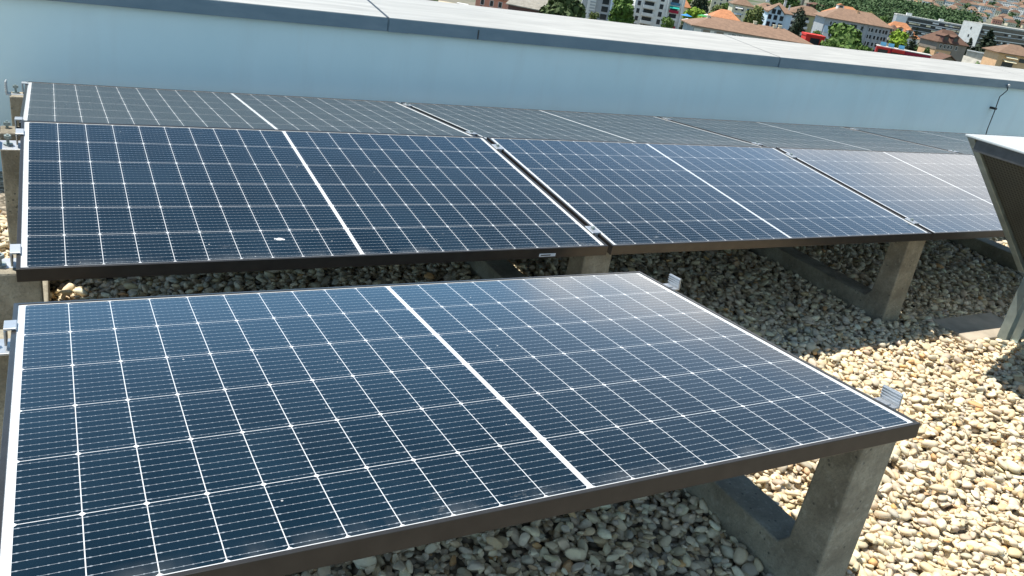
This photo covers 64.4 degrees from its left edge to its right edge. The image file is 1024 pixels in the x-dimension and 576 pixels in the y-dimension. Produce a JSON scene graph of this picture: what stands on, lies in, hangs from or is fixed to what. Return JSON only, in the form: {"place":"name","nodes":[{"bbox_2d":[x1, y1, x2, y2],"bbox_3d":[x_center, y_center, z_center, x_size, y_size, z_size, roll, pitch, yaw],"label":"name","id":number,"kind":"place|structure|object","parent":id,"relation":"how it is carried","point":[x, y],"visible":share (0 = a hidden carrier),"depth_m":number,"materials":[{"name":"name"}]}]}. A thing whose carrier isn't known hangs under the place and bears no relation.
{"place":"outdoors","nodes":[
{"label":"outdoors","id":0,"kind":"place"},
{"bbox_2d":[0,210,1023,575],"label":"roof gravel","id":1,"kind":"structure","parent":0,"point":[952,270],"depth_m":3.05,"materials":[{"name":"beige gravel"}]},
{"bbox_2d":[932,313,1003,342],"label":"paving slab","id":2,"kind":"structure","parent":1,"relation":"on","point":[971,328],"depth_m":3.98,"materials":[{"name":"grey concrete"}]},
{"bbox_2d":[438,0,1023,51],"bbox_3d":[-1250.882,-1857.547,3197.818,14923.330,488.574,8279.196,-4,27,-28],"label":"town ground","id":3,"kind":"structure","parent":0,"point":[752,2],"depth_m":704.91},
{"bbox_2d":[475,0,508,8],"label":"pink house","id":4,"kind":"structure","parent":3,"relation":"on","point":[501,4],"depth_m":262.64,"materials":[{"name":"beige tile"}]},
{"bbox_2d":[0,171,1023,575],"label":"roof deck","id":5,"kind":"structure","parent":3,"relation":"on","point":[634,569],"depth_m":2.33,"materials":[{"name":"beige gravel"}]},
{"bbox_2d":[0,329,10,450],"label":"concrete support","id":6,"kind":"object","parent":5,"relation":"on","point":[4,360],"visible":0.01,"depth_m":1.75,"materials":[{"name":"grey concrete"}]},
{"bbox_2d":[0,320,16,355],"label":"end clamp","id":7,"kind":"object","parent":6,"relation":"attached to","point":[9,325],"visible":0.81,"depth_m":1.70,"materials":[{"name":"metal"}]},
{"bbox_2d":[0,271,920,575],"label":"solar panel","id":8,"kind":"object","parent":6,"relation":"on","point":[268,433],"visible":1,"depth_m":1.57,"materials":[{"name":"blue glass"}]},
{"bbox_2d":[0,92,49,329],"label":"concrete support","id":9,"kind":"object","parent":5,"relation":"on","point":[12,290],"visible":0.27,"depth_m":2.77,"materials":[{"name":"grey concrete"}]},
{"bbox_2d":[0,244,20,267],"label":"end clamp","id":10,"kind":"object","parent":9,"relation":"attached to","point":[10,262],"visible":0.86,"depth_m":2.05,"materials":[{"name":"metal"}]},
{"bbox_2d":[0,128,23,150],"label":"end clamp","id":11,"kind":"object","parent":9,"relation":"attached to","point":[7,144],"visible":0.89,"depth_m":2.66,"materials":[{"name":"metal"}]},
{"bbox_2d":[3,117,22,129],"bbox_3d":[-1.735,-0.562,2.802,0.088,0.058,0.080,-4,22,-28],"label":"end clamp","id":12,"kind":"object","parent":9,"relation":"attached to","point":[7,123],"visible":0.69,"depth_m":2.79,"materials":[{"name":"metal"}]},
{"bbox_2d":[4,79,27,94],"bbox_3d":[-2.158,-0.873,3.544,0.088,0.058,0.080,-4,22,-28],"label":"end clamp","id":13,"kind":"object","parent":9,"relation":"attached to","point":[15,87],"visible":0.97,"depth_m":3.53,"materials":[{"name":"metal"}]},
{"bbox_2d":[19,81,473,135],"bbox_3d":[-1.152,-0.774,3.615,1.755,0.037,1.049,-4,22,-28],"label":"solar panel","id":14,"kind":"object","parent":9,"relation":"on","point":[58,102],"visible":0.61,"depth_m":3.54,"materials":[{"name":"blue glass"}]},
{"bbox_2d":[16,120,607,281],"bbox_3d":[-0.669,-0.341,2.794,1.755,0.037,1.051,-4,32,-28],"label":"solar panel","id":15,"kind":"object","parent":9,"relation":"on","point":[104,200],"visible":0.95,"depth_m":2.63,"materials":[{"name":"blue glass"}]},
{"bbox_2d":[0,0,1023,170],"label":"parapet wall","id":16,"kind":"structure","parent":5,"relation":"on","point":[424,51],"depth_m":5.01,"materials":[{"name":"white paint"}]},
{"bbox_2d":[986,84,1009,133],"bbox_3d":[4.661,-1.719,7.852,0.103,0.509,0.061,-4,27,-28],"label":"lightning conductor","id":17,"kind":"object","parent":16,"relation":"attached to","point":[995,108],"visible":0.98,"depth_m":7.81,"materials":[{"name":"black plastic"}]},
{"bbox_2d":[464,253,611,278],"bbox_3d":[-0.172,-0.365,3.735,0.118,0.585,2.006,-4,27,-28],"label":"concrete support","id":18,"kind":"object","parent":5,"relation":"on","point":[494,269],"visible":0.01,"depth_m":3.44,"materials":[{"name":"grey concrete"}]},
{"bbox_2d":[466,130,477,135],"bbox_3d":[-0.185,-0.695,3.705,0.037,0.043,0.056,-4,22,-28],"label":"clamp","id":19,"kind":"object","parent":18,"relation":"attached to","point":[472,132],"visible":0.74,"depth_m":3.69,"materials":[{"name":"metal"}]},
{"bbox_2d":[491,144,503,151],"bbox_3d":[-0.063,-0.598,3.507,0.037,0.043,0.056,-4,32,-28],"label":"clamp","id":20,"kind":"object","parent":18,"relation":"attached to","point":[498,147],"visible":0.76,"depth_m":3.49,"materials":[{"name":"metal"}]},
{"bbox_2d":[401,102,763,146],"bbox_3d":[0.403,-0.875,4.461,1.755,0.037,1.049,-4,22,-28],"label":"solar panel","id":21,"kind":"object","parent":18,"relation":"on","point":[484,122],"visible":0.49,"depth_m":4.41,"materials":[{"name":"grey glass"}]},
{"bbox_2d":[585,226,600,235],"bbox_3d":[0.288,-0.198,2.910,0.037,0.043,0.056,-4,32,-28],"label":"clamp","id":22,"kind":"object","parent":18,"relation":"attached to","point":[594,230],"visible":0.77,"depth_m":2.90,"materials":[{"name":"metal"}]},
{"bbox_2d":[487,137,931,254],"bbox_3d":[0.886,-0.443,3.640,1.755,0.037,1.049,-4,32,-28],"label":"solar panel","id":23,"kind":"object","parent":18,"relation":"on","point":[633,197],"visible":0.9,"depth_m":3.51,"materials":[{"name":"blue glass"}]},
{"bbox_2d":[680,442,895,575],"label":"concrete support","id":24,"kind":"object","parent":5,"relation":"on","point":[820,535],"visible":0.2,"depth_m":1.99,"materials":[{"name":"grey concrete"}]},
{"bbox_2d":[664,274,680,289],"bbox_3d":[0.496,-0.002,2.586,0.050,0.072,0.072,-3,21,-29],"label":"mounting bracket","id":25,"kind":"object","parent":24,"relation":"attached to","point":[674,283],"visible":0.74,"depth_m":2.58,"materials":[{"name":"metal"}]},
{"bbox_2d":[875,384,903,408],"bbox_3d":[0.877,0.274,1.921,0.050,0.072,0.072,-3,22,-29],"label":"mounting bracket","id":26,"kind":"object","parent":24,"relation":"attached to","point":[891,397],"visible":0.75,"depth_m":1.92,"materials":[{"name":"metal"}]},
{"bbox_2d":[748,241,925,323],"bbox_3d":[1.383,-0.466,4.580,0.118,0.585,2.006,-4,27,-28],"label":"concrete support","id":27,"kind":"object","parent":5,"relation":"on","point":[883,299],"visible":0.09,"depth_m":3.90,"materials":[{"name":"grey concrete"}]},
{"bbox_2d":[786,153,797,158],"bbox_3d":[1.492,-0.698,4.353,0.037,0.043,0.056,-4,32,-28],"label":"clamp","id":28,"kind":"object","parent":27,"relation":"attached to","point":[791,155],"visible":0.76,"depth_m":4.34,"materials":[{"name":"metal"}]},
{"bbox_2d":[657,116,960,153],"bbox_3d":[1.958,-0.975,5.306,1.755,0.037,1.049,-4,22,-28],"label":"solar panel","id":29,"kind":"object","parent":27,"relation":"on","point":[769,134],"visible":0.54,"depth_m":5.27,"materials":[{"name":"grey glass"}]},
{"bbox_2d":[776,147,1004,239],"bbox_3d":[2.441,-0.543,4.485,1.755,0.037,1.049,-4,32,-28],"label":"solar panel","id":30,"kind":"object","parent":27,"relation":"on","point":[942,196],"visible":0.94,"depth_m":4.31,"materials":[{"name":"blue glass"}]},
{"bbox_2d":[905,218,918,224],"bbox_3d":[1.843,-0.299,3.756,0.037,0.043,0.056,-4,32,-28],"label":"clamp","id":31,"kind":"object","parent":27,"relation":"attached to","point":[912,220],"visible":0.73,"depth_m":3.74,"materials":[{"name":"metal"}]},
{"bbox_2d":[947,238,1017,272],"bbox_3d":[2.938,-0.567,5.426,0.118,0.585,2.006,-4,27,-28],"label":"concrete support","id":32,"kind":"object","parent":5,"relation":"on","point":[999,254],"visible":0.02,"depth_m":5.17,"materials":[{"name":"grey concrete"}]},
{"bbox_2d":[846,127,982,154],"bbox_3d":[3.513,-1.076,6.152,1.755,0.037,1.049,-4,22,-28],"label":"solar panel","id":33,"kind":"object","parent":32,"relation":"on","point":[959,142],"visible":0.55,"depth_m":6.08,"materials":[{"name":"grey glass"}]},
{"bbox_2d":[965,134,1023,349],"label":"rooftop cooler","id":34,"kind":"object","parent":5,"relation":"on","point":[1000,161],"visible":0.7,"depth_m":3.35,"materials":[{"name":"metal"}]},
{"bbox_2d":[506,0,547,12],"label":"grey roofed hall","id":35,"kind":"structure","parent":3,"relation":"on","point":[534,6],"depth_m":234.28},
{"bbox_2d":[537,0,586,17],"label":"broadleaf tree","id":36,"kind":"object","parent":3,"relation":"on","point":[573,8],"visible":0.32,"depth_m":225.50,"materials":[{"name":"green plant"}]},
{"bbox_2d":[588,11,599,19],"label":"shrub","id":37,"kind":"object","parent":3,"relation":"on","point":[594,16],"visible":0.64,"depth_m":235.84,"materials":[{"name":"green plant"}]},
{"bbox_2d":[582,0,613,20],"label":"louvred apartment block","id":38,"kind":"structure","parent":3,"relation":"on","point":[602,8],"depth_m":301.38,"materials":[{"name":"white paint"}]},
{"bbox_2d":[599,14,606,19],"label":"window","id":39,"kind":"structure","parent":38,"relation":"in","point":[602,16],"depth_m":302.81,"materials":[{"name":"black glass"}]},
{"bbox_2d":[601,6,607,11],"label":"window","id":40,"kind":"structure","parent":38,"relation":"in","point":[604,9],"depth_m":301.74,"materials":[{"name":"black glass"}]},
{"bbox_2d":[607,0,634,23],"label":"broadleaf tree","id":41,"kind":"object","parent":3,"relation":"on","point":[621,11],"visible":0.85,"depth_m":258.96,"materials":[{"name":"green plant"}]},
{"bbox_2d":[632,0,685,28],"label":"balcony apartment block","id":42,"kind":"structure","parent":3,"relation":"on","point":[650,12],"depth_m":317.42,"materials":[{"name":"white paint"}]},
{"bbox_2d":[641,16,650,20],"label":"window","id":43,"kind":"structure","parent":42,"relation":"in","point":[643,18],"depth_m":318.81,"materials":[{"name":"black glass"}]},
{"bbox_2d":[643,9,652,13],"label":"window","id":44,"kind":"structure","parent":42,"relation":"in","point":[644,10],"depth_m":317.65,"materials":[{"name":"black glass"}]},
{"bbox_2d":[645,1,653,5],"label":"window","id":45,"kind":"structure","parent":42,"relation":"in","point":[646,2],"depth_m":316.56,"materials":[{"name":"black glass"}]},
{"bbox_2d":[660,16,674,27],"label":"tree","id":46,"kind":"object","parent":3,"relation":"on","point":[668,21],"visible":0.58,"depth_m":284.56,"materials":[{"name":"green plant"}]},
{"bbox_2d":[682,0,690,18],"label":"orange roofed house","id":47,"kind":"structure","parent":3,"relation":"on","point":[686,6],"depth_m":389.91,"materials":[{"name":"tile"}]},
{"bbox_2d":[682,7,706,18],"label":"lime bush","id":48,"kind":"object","parent":3,"relation":"on","point":[693,12],"visible":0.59,"depth_m":348.32,"materials":[{"name":"green plant"}]},
{"bbox_2d":[690,0,708,13],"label":"conifer tree","id":49,"kind":"object","parent":3,"relation":"on","point":[701,4],"visible":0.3,"depth_m":412.62,"materials":[{"name":"green plant"}]},
{"bbox_2d":[708,4,724,13],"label":"garden tree","id":50,"kind":"object","parent":3,"relation":"on","point":[716,7],"visible":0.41,"depth_m":358.89,"materials":[{"name":"green plant"}]},
{"bbox_2d":[708,0,731,8],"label":"cream apartment block","id":51,"kind":"structure","parent":3,"relation":"on","point":[715,2],"depth_m":561.69,"materials":[{"name":"beige paint"}]},
{"bbox_2d":[708,9,739,20],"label":"bell roofed house","id":52,"kind":"structure","parent":3,"relation":"on","point":[725,14],"depth_m":275.47,"materials":[{"name":"orange tile"}]},
{"bbox_2d":[720,2,728,9],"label":"broadleaf tree","id":53,"kind":"object","parent":3,"relation":"on","point":[726,4],"visible":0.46,"depth_m":429.30,"materials":[{"name":"green plant"}]},
{"bbox_2d":[728,0,755,21],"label":"blue windowed house","id":54,"kind":"structure","parent":3,"relation":"on","point":[738,8],"depth_m":400.81,"materials":[{"name":"brown tile"}]},
{"bbox_2d":[681,15,813,44],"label":"long low building","id":55,"kind":"structure","parent":3,"relation":"on","point":[717,25],"depth_m":237.63,"materials":[{"name":"orange tile"}]},
{"bbox_2d":[743,5,764,24],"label":"willow tree","id":56,"kind":"object","parent":3,"relation":"on","point":[754,14],"visible":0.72,"depth_m":324.80,"materials":[{"name":"green plant"}]},
{"bbox_2d":[754,0,770,7],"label":"pink roofed house","id":57,"kind":"structure","parent":3,"relation":"on","point":[763,5],"depth_m":413.39,"materials":[{"name":"beige tile"}]},
{"bbox_2d":[769,0,778,4],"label":"broadleaf tree","id":58,"kind":"object","parent":3,"relation":"on","point":[772,2],"visible":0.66,"depth_m":574.13,"materials":[{"name":"green plant"}]},
{"bbox_2d":[762,0,793,29],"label":"pale blue house","id":59,"kind":"structure","parent":3,"relation":"on","point":[777,14],"depth_m":345.68,"materials":[{"name":"paint"}]},
{"bbox_2d":[779,0,800,7],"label":"broadleaf tree","id":60,"kind":"object","parent":3,"relation":"on","point":[793,3],"visible":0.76,"depth_m":559.01,"materials":[{"name":"green plant"}]},
{"bbox_2d":[788,7,806,36],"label":"cypress tree","id":61,"kind":"object","parent":3,"relation":"on","point":[799,23],"visible":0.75,"depth_m":325.66,"materials":[{"name":"green plant"}]},
{"bbox_2d":[787,5,818,36],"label":"yellow green house","id":62,"kind":"structure","parent":3,"relation":"on","point":[810,15],"depth_m":391.44,"materials":[{"name":"brown tile"}]},
{"bbox_2d":[801,32,825,44],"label":"red pavilion","id":63,"kind":"structure","parent":3,"relation":"on","point":[815,39],"depth_m":300.40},
{"bbox_2d":[806,2,824,8],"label":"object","id":64,"kind":"structure","parent":3,"relation":"on","point":[812,3],"depth_m":640.59,"materials":[{"name":"brown tile"}]},
{"bbox_2d":[692,0,979,63],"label":"town greenery","id":65,"kind":"object","parent":3,"relation":"on","point":[709,3],"visible":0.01,"depth_m":517.87,"materials":[{"name":"green plant"}]},
{"bbox_2d":[821,3,854,11],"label":"wide orange roofed house","id":66,"kind":"structure","parent":3,"relation":"on","point":[839,5],"depth_m":473.18,"materials":[{"name":"tile"}]},
{"bbox_2d":[819,22,862,49],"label":"maple tree","id":67,"kind":"object","parent":3,"relation":"on","point":[844,35],"visible":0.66,"depth_m":283.76,"materials":[{"name":"green plant"}]},
{"bbox_2d":[811,8,893,51],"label":"grey blue apartment house","id":68,"kind":"structure","parent":3,"relation":"on","point":[873,29],"depth_m":361.49,"materials":[{"name":"beige tile"}]},
{"bbox_2d":[859,45,872,51],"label":"maple tree","id":69,"kind":"object","parent":3,"relation":"on","point":[864,48],"visible":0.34,"depth_m":280.82,"materials":[{"name":"green plant"}]},
{"bbox_2d":[880,16,886,22],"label":"birch tree","id":70,"kind":"object","parent":3,"relation":"on","point":[883,18],"visible":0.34,"depth_m":508.71,"materials":[{"name":"green plant"}]},
{"bbox_2d":[886,25,897,45],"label":"brown gabled house","id":71,"kind":"structure","parent":3,"relation":"on","point":[892,30],"depth_m":395.44,"materials":[{"name":"tile"}]},
{"bbox_2d":[809,0,983,24],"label":"wooded hill","id":72,"kind":"structure","parent":3,"relation":"on","point":[888,9],"depth_m":727.95,"materials":[{"name":"green plant"}]},
{"bbox_2d":[888,29,909,47],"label":"lime tree","id":73,"kind":"object","parent":3,"relation":"on","point":[898,38],"visible":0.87,"depth_m":335.43,"materials":[{"name":"green plant"}]},
{"bbox_2d":[874,44,931,57],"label":"red flat building","id":74,"kind":"structure","parent":3,"relation":"on","point":[885,49],"depth_m":298.64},
{"bbox_2d":[888,21,919,48],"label":"dormered orange house","id":75,"kind":"structure","parent":3,"relation":"on","point":[902,26],"depth_m":441.01,"materials":[{"name":"tile"}]},
{"bbox_2d":[905,27,918,50],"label":"spruce tree","id":76,"kind":"object","parent":3,"relation":"on","point":[912,43],"visible":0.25,"depth_m":339.84,"materials":[{"name":"green plant"}]},
{"bbox_2d":[922,47,930,54],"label":"shrub","id":77,"kind":"object","parent":3,"relation":"on","point":[927,50],"visible":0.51,"depth_m":330.12,"materials":[{"name":"green plant"}]},
{"bbox_2d":[892,13,961,38],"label":"long apartment slab","id":78,"kind":"structure","parent":3,"relation":"on","point":[926,26],"depth_m":597.18,"materials":[{"name":"white concrete"}]},
{"bbox_2d":[923,0,935,3],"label":"hillside house","id":79,"kind":"structure","parent":3,"relation":"on","point":[929,1],"depth_m":1275.02,"materials":[{"name":"beige tile"}]},
{"bbox_2d":[934,0,943,5],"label":"hillside house","id":80,"kind":"structure","parent":3,"relation":"on","point":[940,2],"depth_m":1349.93,"materials":[{"name":"brown tile"}]},
{"bbox_2d":[917,29,969,61],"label":"dormered brown house","id":81,"kind":"structure","parent":3,"relation":"on","point":[953,44],"depth_m":348.39,"materials":[{"name":"tile"}]},
{"bbox_2d":[931,52,955,60],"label":"gabled outbuilding","id":82,"kind":"structure","parent":3,"relation":"on","point":[941,56],"depth_m":301.18,"materials":[{"name":"brown tile"}]},
{"bbox_2d":[944,0,955,5],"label":"hillside house","id":83,"kind":"structure","parent":3,"relation":"on","point":[949,2],"depth_m":1363.62,"materials":[{"name":"beige tile"}]},
{"bbox_2d":[953,3,962,9],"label":"hillside house","id":84,"kind":"structure","parent":3,"relation":"on","point":[959,5],"depth_m":1319.87,"materials":[{"name":"brown tile"}]},
{"bbox_2d":[958,0,967,8],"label":"hillside house","id":85,"kind":"structure","parent":3,"relation":"on","point":[963,2],"depth_m":1382.21,"materials":[{"name":"brown tile"}]},
{"bbox_2d":[964,37,972,54],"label":"spruce tree","id":86,"kind":"object","parent":3,"relation":"on","point":[970,43],"visible":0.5,"depth_m":445.69,"materials":[{"name":"green plant"}]},
{"bbox_2d":[961,49,983,63],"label":"retaining wall","id":87,"kind":"structure","parent":3,"relation":"on","point":[971,56],"depth_m":418.57,"materials":[{"name":"concrete"}]},
{"bbox_2d":[970,2,978,8],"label":"hillside house","id":88,"kind":"structure","parent":3,"relation":"on","point":[975,4],"depth_m":1362.81,"materials":[{"name":"brown tile"}]},
{"bbox_2d":[933,0,1023,26],"bbox_3d":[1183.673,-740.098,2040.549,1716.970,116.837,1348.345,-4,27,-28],"label":"hillside trees","id":89,"kind":"object","parent":3,"relation":"on","point":[967,5],"visible":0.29,"depth_m":1327.13,"materials":[{"name":"green plant"}]},
{"bbox_2d":[977,13,986,21],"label":"hillside house","id":90,"kind":"structure","parent":3,"relation":"on","point":[984,17],"depth_m":1157.76,"materials":[{"name":"beige tile"}]},
{"bbox_2d":[977,3,987,10],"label":"hillside house","id":91,"kind":"structure","parent":3,"relation":"on","point":[982,4],"depth_m":1378.55,"materials":[{"name":"orange tile"}]},
{"bbox_2d":[972,28,996,52],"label":"spruce tree","id":92,"kind":"object","parent":3,"relation":"on","point":[987,40],"visible":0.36,"depth_m":441.67,"materials":[{"name":"green plant"}]},
{"bbox_2d":[979,6,995,16],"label":"hillside house","id":93,"kind":"structure","parent":3,"relation":"on","point":[983,8],"depth_m":1301.03,"materials":[{"name":"white paint"}]},
{"bbox_2d":[983,10,992,17],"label":"hillside house","id":94,"kind":"structure","parent":3,"relation":"on","point":[990,12],"depth_m":1271.07,"materials":[{"name":"orange tile"}]},
{"bbox_2d":[958,20,1023,47],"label":"white ended slab","id":95,"kind":"structure","parent":3,"relation":"on","point":[976,31],"depth_m":556.28,"materials":[{"name":"white concrete"}]},
{"bbox_2d":[991,16,1003,24],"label":"hillside house","id":96,"kind":"structure","parent":3,"relation":"on","point":[997,20],"depth_m":1141.21,"materials":[{"name":"brown tile"}]},
{"bbox_2d":[994,7,1001,15],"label":"hillside house","id":97,"kind":"structure","parent":3,"relation":"on","point":[998,11],"depth_m":1337.91,"materials":[{"name":"brown tile"}]},
{"bbox_2d":[980,44,1023,68],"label":"orange house","id":98,"kind":"structure","parent":3,"relation":"on","point":[1010,55],"depth_m":301.38,"materials":[{"name":"paint"}]},
{"bbox_2d":[1001,62,1012,67],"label":"window","id":99,"kind":"structure","parent":98,"relation":"in","point":[1006,64],"depth_m":301.33,"materials":[{"name":"black glass"}]},
{"bbox_2d":[998,6,1009,13],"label":"hillside house","id":100,"kind":"structure","parent":3,"relation":"on","point":[1005,9],"depth_m":1378.77,"materials":[{"name":"brown tile"}]},
{"bbox_2d":[1003,16,1013,22],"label":"hillside house","id":101,"kind":"structure","parent":3,"relation":"on","point":[1006,18],"depth_m":1211.70,"materials":[{"name":"beige tile"}]},
{"bbox_2d":[1002,2,1017,6],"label":"hillside house","id":102,"kind":"structure","parent":3,"relation":"on","point":[1006,4],"depth_m":1484.91,"materials":[{"name":"white paint"}]},
{"bbox_2d":[1004,20,1017,26],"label":"hillside house","id":103,"kind":"structure","parent":3,"relation":"on","point":[1012,23],"depth_m":1148.17,"materials":[{"name":"brown tile"}]},
{"bbox_2d":[1008,9,1019,15],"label":"hillside house","id":104,"kind":"structure","parent":3,"relation":"on","point":[1017,12],"depth_m":1355.10,"materials":[{"name":"brown tile"}]},
{"bbox_2d":[1010,7,1023,15],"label":"hillside house","id":105,"kind":"structure","parent":3,"relation":"on","point":[1021,11],"depth_m":1371.27,"materials":[{"name":"white paint"}]},
{"bbox_2d":[1013,16,1023,20],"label":"hillside house","id":106,"kind":"structure","parent":3,"relation":"on","point":[1018,18],"depth_m":1228.90,"materials":[{"name":"white paint"}]}
]}

